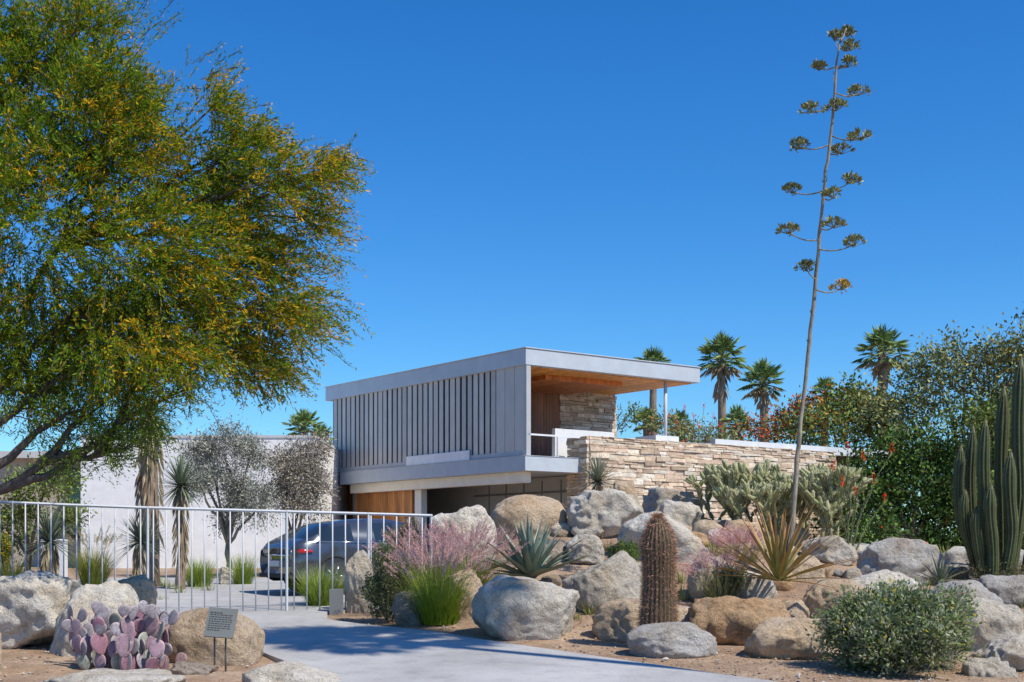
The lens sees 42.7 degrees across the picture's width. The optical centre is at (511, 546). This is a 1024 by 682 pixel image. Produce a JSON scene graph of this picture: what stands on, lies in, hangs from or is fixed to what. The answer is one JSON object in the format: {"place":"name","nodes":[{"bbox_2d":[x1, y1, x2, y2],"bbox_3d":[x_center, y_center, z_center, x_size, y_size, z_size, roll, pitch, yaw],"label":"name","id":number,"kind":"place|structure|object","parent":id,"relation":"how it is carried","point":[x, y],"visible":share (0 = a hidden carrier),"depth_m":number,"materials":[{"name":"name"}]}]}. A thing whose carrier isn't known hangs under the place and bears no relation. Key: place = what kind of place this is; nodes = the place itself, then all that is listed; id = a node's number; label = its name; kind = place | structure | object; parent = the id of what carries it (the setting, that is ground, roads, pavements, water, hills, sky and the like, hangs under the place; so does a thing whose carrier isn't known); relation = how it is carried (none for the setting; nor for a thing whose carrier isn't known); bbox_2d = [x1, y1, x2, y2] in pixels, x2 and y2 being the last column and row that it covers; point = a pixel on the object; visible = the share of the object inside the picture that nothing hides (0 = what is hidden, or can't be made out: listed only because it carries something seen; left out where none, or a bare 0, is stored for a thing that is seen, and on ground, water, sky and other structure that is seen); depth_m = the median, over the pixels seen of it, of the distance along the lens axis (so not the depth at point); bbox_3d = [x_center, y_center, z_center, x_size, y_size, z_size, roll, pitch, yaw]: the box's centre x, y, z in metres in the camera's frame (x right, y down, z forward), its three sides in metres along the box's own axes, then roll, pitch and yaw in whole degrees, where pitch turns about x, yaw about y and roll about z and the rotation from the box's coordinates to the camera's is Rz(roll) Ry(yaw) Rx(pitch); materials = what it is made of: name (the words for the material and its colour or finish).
{"place":"outdoors","nodes":[
{"label":"outdoors","id":0,"kind":"place"},
{"bbox_2d":[79,578,777,681],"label":"driveway","id":1,"kind":"structure","parent":0,"point":[313,636],"depth_m":17.74,"materials":[{"name":"concrete"}]},
{"bbox_2d":[260,519,441,591],"bbox_3d":[-2.936,0.175,28.288,4.760,1.565,2.232,0,0,-34],"label":"parked car","id":2,"kind":"object","parent":1,"relation":"on","point":[313,546],"visible":0.29,"depth_m":26.90,"materials":[{"name":"paint"}]},
{"bbox_2d":[0,535,1023,681],"bbox_3d":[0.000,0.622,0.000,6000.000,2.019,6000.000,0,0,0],"label":"ground","id":3,"kind":"structure","parent":0,"point":[467,626],"depth_m":17.56,"materials":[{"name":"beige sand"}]},
{"bbox_2d":[0,530,14,575],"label":"marigold shrub","id":4,"kind":"object","parent":3,"relation":"on","point":[5,546],"visible":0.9,"depth_m":25.95,"materials":[{"name":"green plant"}]},
{"bbox_2d":[0,570,80,648],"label":"boulder","id":5,"kind":"object","parent":3,"relation":"on","point":[31,602],"visible":0.73,"depth_m":18.32,"materials":[{"name":"stone"}]},
{"bbox_2d":[0,447,97,570],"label":"desert shrub","id":6,"kind":"object","parent":3,"relation":"on","point":[18,515],"visible":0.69,"depth_m":35.41,"materials":[{"name":"green plant"}]},
{"bbox_2d":[15,505,85,574],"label":"yucca plant","id":7,"kind":"object","parent":3,"relation":"on","point":[44,534],"visible":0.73,"depth_m":25.91,"materials":[{"name":"green plant"}]},
{"bbox_2d":[49,580,138,656],"bbox_3d":[-5.758,1.182,18.300,1.392,1.451,1.145,0,0,0],"label":"boulder","id":8,"kind":"object","parent":3,"relation":"on","point":[113,595],"visible":0.38,"depth_m":18.04,"materials":[{"name":"stone"}]},
{"bbox_2d":[57,525,131,584],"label":"ornamental grass","id":9,"kind":"object","parent":3,"relation":"on","point":[95,571],"depth_m":26.81,"materials":[{"name":"green plant"}]},
{"bbox_2d":[42,668,186,681],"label":"boulder","id":10,"kind":"object","parent":3,"relation":"on","point":[132,675],"visible":1,"depth_m":15.00,"materials":[{"name":"stone"}]},
{"bbox_2d":[61,600,186,669],"bbox_3d":[-4.957,1.130,16.552,1.713,0.898,1.125,0,0,0],"label":"prickly pear cactus","id":11,"kind":"object","parent":3,"relation":"on","point":[135,637],"visible":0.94,"depth_m":16.41,"materials":[{"name":"purple plant"}]},
{"bbox_2d":[118,574,157,604],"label":"boulder","id":12,"kind":"object","parent":3,"relation":"on","point":[143,587],"visible":0.27,"depth_m":21.42,"materials":[{"name":"stone"}]},
{"bbox_2d":[109,509,170,575],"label":"yucca plant","id":13,"kind":"object","parent":3,"relation":"on","point":[136,551],"visible":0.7,"depth_m":26.91,"materials":[{"name":"green plant"}]},
{"bbox_2d":[115,380,189,586],"bbox_3d":[-8.292,-1.420,29.992,1.972,4.939,1.986,0,0,0],"label":"yucca tree","id":14,"kind":"object","parent":3,"relation":"on","point":[145,485],"visible":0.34,"depth_m":29.84,"materials":[{"name":"green plant"}]},
{"bbox_2d":[0,435,347,567],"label":"white stucco building","id":15,"kind":"structure","parent":3,"relation":"on","point":[101,491],"depth_m":41.00,"materials":[{"name":"paint"}]},
{"bbox_2d":[152,452,212,588],"bbox_3d":[-7.348,-0.538,28.980,1.592,3.205,1.571,0,0,0],"label":"yucca tree","id":16,"kind":"object","parent":3,"relation":"on","point":[180,490],"visible":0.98,"depth_m":28.92,"materials":[{"name":"green plant"}]},
{"bbox_2d":[0,0,375,501],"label":"acacia tree","id":17,"kind":"object","parent":3,"relation":"on","point":[110,345],"visible":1,"depth_m":18.53,"materials":[{"name":"green plant"}]},
{"bbox_2d":[168,661,218,674],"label":"boulder","id":18,"kind":"object","parent":3,"relation":"on","point":[186,668],"visible":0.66,"depth_m":15.99,"materials":[{"name":"stone"}]},
{"bbox_2d":[169,554,223,586],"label":"ornamental grass","id":19,"kind":"object","parent":3,"relation":"on","point":[197,575],"depth_m":29.79,"materials":[{"name":"green plant"}]},
{"bbox_2d":[0,501,432,614],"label":"metal fence","id":20,"kind":"object","parent":3,"relation":"on","point":[335,601],"visible":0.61,"depth_m":23.30,"materials":[{"name":"white metal"}]},
{"bbox_2d":[168,608,264,665],"bbox_3d":[-3.945,1.315,17.300,1.294,1.043,0.890,0,0,0],"label":"boulder","id":21,"kind":"object","parent":3,"relation":"on","point":[245,644],"visible":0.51,"depth_m":16.93,"materials":[{"name":"stone"}]},
{"bbox_2d":[203,607,237,671],"bbox_3d":[-3.620,1.191,16.300,0.393,0.888,0.208,0,0,0],"label":"information sign","id":22,"kind":"object","parent":3,"relation":"on","point":[220,622],"visible":1,"depth_m":16.30,"materials":[{"name":"metal"}]},
{"bbox_2d":[162,413,284,566],"bbox_3d":[-7.423,-1.246,33.955,3.372,4.353,3.077,0,0,0],"label":"olive tree","id":23,"kind":"object","parent":3,"relation":"on","point":[236,493],"visible":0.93,"depth_m":33.47,"materials":[{"name":"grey plant"}]},
{"bbox_2d":[220,549,260,583],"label":"ornamental grass","id":24,"kind":"object","parent":3,"relation":"on","point":[248,573],"depth_m":30.83,"materials":[{"name":"green plant"}]},
{"bbox_2d":[242,661,340,681],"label":"boulder","id":25,"kind":"object","parent":3,"relation":"on","point":[286,671],"visible":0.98,"depth_m":15.04,"materials":[{"name":"stone"}]},
{"bbox_2d":[250,424,339,531],"bbox_3d":[-5.788,-1.196,35.260,2.508,4.206,2.257,0,0,0],"label":"olive tree","id":26,"kind":"object","parent":3,"relation":"on","point":[290,477],"visible":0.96,"depth_m":34.94,"materials":[{"name":"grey plant"}]},
{"bbox_2d":[281,408,323,436],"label":"fan palm","id":27,"kind":"object","parent":3,"relation":"on","point":[302,418],"visible":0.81,"depth_m":69.78,"materials":[{"name":"green plant"}]},
{"bbox_2d":[289,563,344,605],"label":"ornamental grass","id":28,"kind":"object","parent":3,"relation":"on","point":[313,589],"depth_m":24.36,"materials":[{"name":"green plant"}]},
{"bbox_2d":[345,550,374,613],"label":"boulder","id":29,"kind":"object","parent":3,"relation":"on","point":[359,565],"visible":0.61,"depth_m":23.50,"materials":[{"name":"stone"}]},
{"bbox_2d":[353,538,418,621],"bbox_3d":[-2.049,0.541,21.896,1.060,1.405,1.014,0,0,34],"label":"desert shrub","id":30,"kind":"object","parent":3,"relation":"on","point":[377,593],"visible":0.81,"depth_m":21.75,"materials":[{"name":"green plant"}]},
{"bbox_2d":[381,517,427,566],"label":"desert shrub","id":31,"kind":"object","parent":3,"relation":"on","point":[401,532],"visible":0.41,"depth_m":25.39,"materials":[{"name":"plant"}]},
{"bbox_2d":[391,591,428,625],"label":"boulder","id":32,"kind":"object","parent":3,"relation":"on","point":[403,612],"visible":0.56,"depth_m":21.03,"materials":[{"name":"stone"}]},
{"bbox_2d":[360,519,496,624],"bbox_3d":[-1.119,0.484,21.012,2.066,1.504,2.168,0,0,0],"label":"fountain grass","id":33,"kind":"object","parent":3,"relation":"on","point":[437,606],"depth_m":20.74,"materials":[{"name":"green plant"}]},
{"bbox_2d":[348,392,559,522],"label":"timber wall","id":34,"kind":"structure","parent":3,"relation":"on","point":[545,413],"depth_m":43.83,"materials":[{"name":"brown wood"}]},
{"bbox_2d":[340,450,583,533],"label":"carport slab","id":35,"kind":"structure","parent":3,"relation":"on","point":[447,482],"depth_m":42.15,"materials":[{"name":"paint"}]},
{"bbox_2d":[333,365,530,471],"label":"louvered wall","id":36,"kind":"structure","parent":35,"relation":"on","point":[485,415],"depth_m":41.82,"materials":[{"name":"metal"}]},
{"bbox_2d":[531,366,690,394],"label":"soffit","id":37,"kind":"structure","parent":36,"relation":"attached to","point":[555,381],"depth_m":41.52,"materials":[{"name":"brown wood"}]},
{"bbox_2d":[324,347,700,400],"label":"roof","id":38,"kind":"structure","parent":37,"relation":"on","point":[561,360],"depth_m":40.66,"materials":[{"name":"paint"}]},
{"bbox_2d":[560,392,616,436],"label":"stone wall","id":39,"kind":"structure","parent":35,"relation":"on","point":[587,411],"depth_m":44.66,"materials":[{"name":"beige stone"}]},
{"bbox_2d":[427,504,496,572],"bbox_3d":[-0.983,-0.083,26.000,1.390,1.520,1.090,0,0,0],"label":"boulder","id":40,"kind":"object","parent":3,"relation":"on","point":[472,514],"visible":0.23,"depth_m":25.64,"materials":[{"name":"stone"}]},
{"bbox_2d":[445,567,482,619],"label":"boulder","id":41,"kind":"object","parent":3,"relation":"on","point":[467,613],"visible":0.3,"depth_m":21.14,"materials":[{"name":"stone"}]},
{"bbox_2d":[407,517,530,589],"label":"fountain grass","id":42,"kind":"object","parent":3,"relation":"on","point":[483,546],"depth_m":22.01,"materials":[{"name":"pink plant"}]},
{"bbox_2d":[471,574,579,640],"bbox_3d":[0.206,0.980,19.800,1.656,1.131,1.138,0,0,0],"label":"boulder","id":43,"kind":"object","parent":3,"relation":"on","point":[512,608],"visible":0.91,"depth_m":19.39,"materials":[{"name":"stone"}]},
{"bbox_2d":[491,494,567,539],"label":"boulder","id":44,"kind":"object","parent":3,"relation":"on","point":[510,511],"visible":0.51,"depth_m":26.50,"materials":[{"name":"stone"}]},
{"bbox_2d":[480,514,590,577],"bbox_3d":[0.284,-0.019,22.497,2.230,1.096,2.069,0,0,0],"label":"blue agave","id":45,"kind":"object","parent":3,"relation":"on","point":[531,561],"visible":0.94,"depth_m":22.40,"materials":[{"name":"green plant"}]},
{"bbox_2d":[566,534,604,564],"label":"boulder","id":46,"kind":"object","parent":3,"relation":"on","point":[593,547],"visible":0.75,"depth_m":23.81,"materials":[{"name":"stone"}]},
{"bbox_2d":[157,524,1023,681],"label":"rocks","id":47,"kind":"object","parent":3,"relation":"on","point":[591,611],"visible":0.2,"depth_m":21.93,"materials":[{"name":"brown stone"}]},
{"bbox_2d":[571,454,622,494],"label":"yucca plant","id":48,"kind":"object","parent":3,"relation":"on","point":[596,477],"visible":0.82,"depth_m":29.90,"materials":[{"name":"green plant"}]},
{"bbox_2d":[562,550,641,613],"bbox_3d":[1.486,0.786,21.500,1.329,1.464,0.874,0,0,0],"label":"boulder","id":49,"kind":"object","parent":3,"relation":"on","point":[615,576],"visible":0.54,"depth_m":21.22,"materials":[{"name":"stone"}]},
{"bbox_2d":[566,488,643,537],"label":"boulder","id":50,"kind":"object","parent":3,"relation":"on","point":[608,510],"visible":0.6,"depth_m":26.02,"materials":[{"name":"stone"}]},
{"bbox_2d":[604,535,640,562],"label":"desert shrub","id":51,"kind":"object","parent":3,"relation":"on","point":[630,550],"visible":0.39,"depth_m":22.55,"materials":[{"name":"green plant"}]},
{"bbox_2d":[616,399,650,433],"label":"desert shrub","id":52,"kind":"object","parent":3,"relation":"on","point":[630,411],"visible":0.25,"depth_m":66.00,"materials":[{"name":"green plant"}]},
{"bbox_2d":[591,598,688,642],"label":"boulder","id":53,"kind":"object","parent":3,"relation":"on","point":[616,620],"visible":0.37,"depth_m":19.40,"materials":[{"name":"stone"}]},
{"bbox_2d":[634,346,669,435],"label":"fan palm","id":54,"kind":"object","parent":3,"relation":"on","point":[654,355],"visible":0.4,"depth_m":71.83,"materials":[{"name":"green plant"}]},
{"bbox_2d":[636,511,680,625],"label":"barrel cactus","id":55,"kind":"object","parent":3,"relation":"on","point":[659,602],"visible":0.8,"depth_m":18.43,"materials":[{"name":"brown plant"}]},
{"bbox_2d":[617,511,711,562],"bbox_3d":[2.848,0.163,24.500,1.795,1.669,1.217,0,0,0],"label":"boulder","id":56,"kind":"object","parent":3,"relation":"on","point":[687,541],"visible":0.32,"depth_m":24.01,"materials":[{"name":"stone"}]},
{"bbox_2d":[626,622,717,658],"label":"boulder","id":57,"kind":"object","parent":3,"relation":"on","point":[674,640],"visible":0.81,"depth_m":17.61,"materials":[{"name":"stone"}]},
{"bbox_2d":[642,487,704,517],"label":"boulder","id":58,"kind":"object","parent":3,"relation":"on","point":[654,498],"visible":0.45,"depth_m":27.68,"materials":[{"name":"stone"}]},
{"bbox_2d":[659,499,701,526],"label":"boulder","id":59,"kind":"object","parent":3,"relation":"on","point":[687,513],"visible":0.45,"depth_m":26.80,"materials":[{"name":"stone"}]},
{"bbox_2d":[638,404,750,442],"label":"desert shrub","id":60,"kind":"object","parent":3,"relation":"on","point":[684,429],"visible":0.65,"depth_m":50.02,"materials":[{"name":"green plant"}]},
{"bbox_2d":[566,436,836,538],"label":"stone wall","id":61,"kind":"structure","parent":3,"relation":"on","point":[644,465],"depth_m":40.96,"materials":[{"name":"beige stone"}]},
{"bbox_2d":[528,382,890,532],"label":"terrace","id":62,"kind":"structure","parent":3,"relation":"on","point":[559,440],"depth_m":41.78,"materials":[{"name":"paint"}]},
{"bbox_2d":[687,555,735,600],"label":"boulder","id":63,"kind":"object","parent":3,"relation":"on","point":[691,581],"visible":0.34,"depth_m":21.70,"materials":[{"name":"stone"}]},
{"bbox_2d":[677,544,765,597],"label":"fountain grass","id":64,"kind":"object","parent":3,"relation":"on","point":[713,593],"depth_m":21.33,"materials":[{"name":"pink plant"}]},
{"bbox_2d":[696,331,747,438],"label":"fan palm","id":65,"kind":"object","parent":3,"relation":"on","point":[721,345],"visible":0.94,"depth_m":65.78,"materials":[{"name":"green plant"}]},
{"bbox_2d":[682,457,781,521],"bbox_3d":[4.611,-1.107,27.425,2.116,1.584,1.407,0,0,0],"label":"cholla cactus","id":66,"kind":"object","parent":3,"relation":"on","point":[734,477],"visible":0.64,"depth_m":27.29,"materials":[{"name":"green plant"}]},
{"bbox_2d":[710,562,754,595],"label":"desert shrub","id":67,"kind":"object","parent":3,"relation":"on","point":[721,574],"visible":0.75,"depth_m":21.37,"materials":[{"name":"green plant"}]},
{"bbox_2d":[719,403,753,439],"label":"desert shrub","id":68,"kind":"object","parent":3,"relation":"on","point":[736,412],"visible":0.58,"depth_m":59.81,"materials":[{"name":"green plant"}]},
{"bbox_2d":[688,595,790,645],"bbox_3d":[3.378,1.216,19.200,1.674,0.997,1.144,0,0,0],"label":"boulder","id":69,"kind":"object","parent":3,"relation":"on","point":[728,620],"visible":0.5,"depth_m":18.82,"materials":[{"name":"stone"}]},
{"bbox_2d":[732,575,775,598],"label":"boulder","id":70,"kind":"object","parent":3,"relation":"on","point":[760,588],"visible":0.36,"depth_m":21.37,"materials":[{"name":"stone"}]},
{"bbox_2d":[486,518,1023,617],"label":"rocks","id":71,"kind":"object","parent":3,"relation":"on","point":[799,608],"visible":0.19,"depth_m":25.02,"materials":[{"name":"stone"}]},
{"bbox_2d":[711,477,803,532],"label":"cholla cactus","id":72,"kind":"object","parent":3,"relation":"on","point":[769,496],"visible":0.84,"depth_m":26.26,"materials":[{"name":"green plant"}]},
{"bbox_2d":[736,357,786,441],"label":"fan palm","id":73,"kind":"object","parent":3,"relation":"on","point":[763,370],"visible":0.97,"depth_m":61.82,"materials":[{"name":"green plant"}]},
{"bbox_2d":[692,497,867,588],"bbox_3d":[4.284,-0.087,20.559,2.647,1.449,2.349,0,0,22],"label":"spiny agave","id":74,"kind":"object","parent":3,"relation":"on","point":[777,559],"visible":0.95,"depth_m":20.44,"materials":[{"name":"green plant"}]},
{"bbox_2d":[775,24,872,577],"bbox_3d":[4.961,-3.930,20.713,1.685,8.852,1.050,0,0,0],"label":"agave flower stalk","id":75,"kind":"object","parent":74,"relation":"on","point":[835,102],"visible":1,"depth_m":20.68,"materials":[{"name":"brown plant"}]},
{"bbox_2d":[731,385,830,443],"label":"bougainvillea bush","id":76,"kind":"object","parent":3,"relation":"on","point":[761,426],"visible":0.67,"depth_m":53.42,"materials":[{"name":"green plant"}]},
{"bbox_2d":[750,468,812,531],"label":"cholla cactus","id":77,"kind":"object","parent":3,"relation":"on","point":[789,478],"visible":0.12,"depth_m":26.83,"materials":[{"name":"green plant"}]},
{"bbox_2d":[744,617,840,659],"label":"boulder","id":78,"kind":"object","parent":3,"relation":"on","point":[778,637],"visible":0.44,"depth_m":17.52,"materials":[{"name":"stone"}]},
{"bbox_2d":[789,555,826,580],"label":"boulder","id":79,"kind":"object","parent":3,"relation":"on","point":[812,562],"visible":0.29,"depth_m":23.23,"materials":[{"name":"stone"}]},
{"bbox_2d":[808,376,837,446],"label":"fan palm","id":80,"kind":"object","parent":3,"relation":"on","point":[820,385],"visible":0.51,"depth_m":71.73,"materials":[{"name":"green plant"}]},
{"bbox_2d":[801,535,857,565],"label":"boulder","id":81,"kind":"object","parent":3,"relation":"on","point":[839,548],"visible":0.67,"depth_m":24.61,"materials":[{"name":"stone"}]},
{"bbox_2d":[792,461,873,536],"bbox_3d":[6.294,-0.916,25.997,1.674,1.627,1.526,0,0,0],"label":"cholla cactus","id":82,"kind":"object","parent":3,"relation":"on","point":[817,484],"visible":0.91,"depth_m":25.62,"materials":[{"name":"green plant"}]},
{"bbox_2d":[802,579,870,619],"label":"boulder","id":83,"kind":"object","parent":3,"relation":"on","point":[815,595],"visible":0.29,"depth_m":20.69,"materials":[{"name":"stone"}]},
{"bbox_2d":[760,368,935,530],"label":"mesquite tree","id":84,"kind":"object","parent":3,"relation":"on","point":[840,416],"visible":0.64,"depth_m":51.75,"materials":[{"name":"green plant"}]},
{"bbox_2d":[830,441,894,550],"bbox_3d":[6.651,-0.845,25.016,1.583,2.392,0.586,0,0,-43],"label":"ocotillo","id":85,"kind":"object","parent":3,"relation":"on","point":[848,539],"visible":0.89,"depth_m":25.06,"materials":[{"name":"green plant"}]},
{"bbox_2d":[851,323,911,537],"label":"fan palm","id":86,"kind":"object","parent":3,"relation":"on","point":[880,338],"visible":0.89,"depth_m":63.79,"materials":[{"name":"green plant"}]},
{"bbox_2d":[851,569,918,594],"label":"boulder","id":87,"kind":"object","parent":3,"relation":"on","point":[883,574],"visible":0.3,"depth_m":21.30,"materials":[{"name":"stone"}]},
{"bbox_2d":[803,574,986,679],"bbox_3d":[4.821,1.056,16.360,2.322,1.440,2.067,0,0,0],"label":"brittlebush","id":88,"kind":"object","parent":3,"relation":"on","point":[901,627],"visible":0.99,"depth_m":16.01,"materials":[{"name":"green plant"}]},
{"bbox_2d":[807,414,992,552],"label":"evergreen shrub tree","id":89,"kind":"object","parent":3,"relation":"on","point":[905,468],"visible":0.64,"depth_m":42.28,"materials":[{"name":"green plant"}]},
{"bbox_2d":[856,537,946,585],"bbox_3d":[7.114,0.390,24.000,1.700,1.139,1.169,0,0,0],"label":"boulder","id":90,"kind":"object","parent":3,"relation":"on","point":[905,556],"visible":0.52,"depth_m":23.64,"materials":[{"name":"stone"}]},
{"bbox_2d":[845,307,1023,479],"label":"mesquite tree","id":91,"kind":"object","parent":3,"relation":"on","point":[987,360],"visible":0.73,"depth_m":49.53,"materials":[{"name":"green plant"}]},
{"bbox_2d":[913,552,964,582],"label":"desert agave","id":92,"kind":"object","parent":3,"relation":"on","point":[941,571],"visible":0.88,"depth_m":21.94,"materials":[{"name":"green plant"}]},
{"bbox_2d":[928,580,1003,608],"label":"boulder","id":93,"kind":"object","parent":3,"relation":"on","point":[982,591],"visible":0.22,"depth_m":20.82,"materials":[{"name":"stone"}]},
{"bbox_2d":[932,385,1023,549],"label":"evergreen shrub tree","id":94,"kind":"object","parent":3,"relation":"on","point":[986,412],"visible":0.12,"depth_m":42.54,"materials":[{"name":"green plant"}]},
{"bbox_2d":[952,355,1023,577],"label":"columnar cactus","id":95,"kind":"object","parent":3,"relation":"on","point":[991,529],"visible":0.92,"depth_m":23.72,"materials":[{"name":"green plant"}]},
{"bbox_2d":[952,555,1023,580],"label":"desert shrub","id":96,"kind":"object","parent":3,"relation":"on","point":[1013,571],"visible":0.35,"depth_m":23.29,"materials":[{"name":"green plant"}]},
{"bbox_2d":[961,657,1017,677],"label":"boulder","id":97,"kind":"object","parent":3,"relation":"on","point":[990,667],"visible":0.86,"depth_m":15.86,"materials":[{"name":"stone"}]},
{"bbox_2d":[957,596,1023,651],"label":"boulder","id":98,"kind":"object","parent":3,"relation":"on","point":[1002,621],"visible":0.44,"depth_m":18.14,"materials":[{"name":"stone"}]},
{"bbox_2d":[972,637,1023,671],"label":"boulder","id":99,"kind":"object","parent":3,"relation":"on","point":[1010,651],"visible":0.63,"depth_m":16.35,"materials":[{"name":"stone"}]},
{"bbox_2d":[977,574,1023,606],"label":"boulder","id":100,"kind":"object","parent":3,"relation":"on","point":[1007,589],"visible":0.5,"depth_m":22.14,"materials":[{"name":"stone"}]},
{"bbox_2d":[0,0,1023,538],"label":"sky","id":101,"kind":"structure","parent":0,"point":[596,177],"materials":[{"name":"blue"}]},
{"bbox_2d":[707,522,770,562],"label":"fountain grass","id":102,"kind":"object","parent":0,"point":[733,539],"depth_m":23.82,"materials":[{"name":"pink plant"}]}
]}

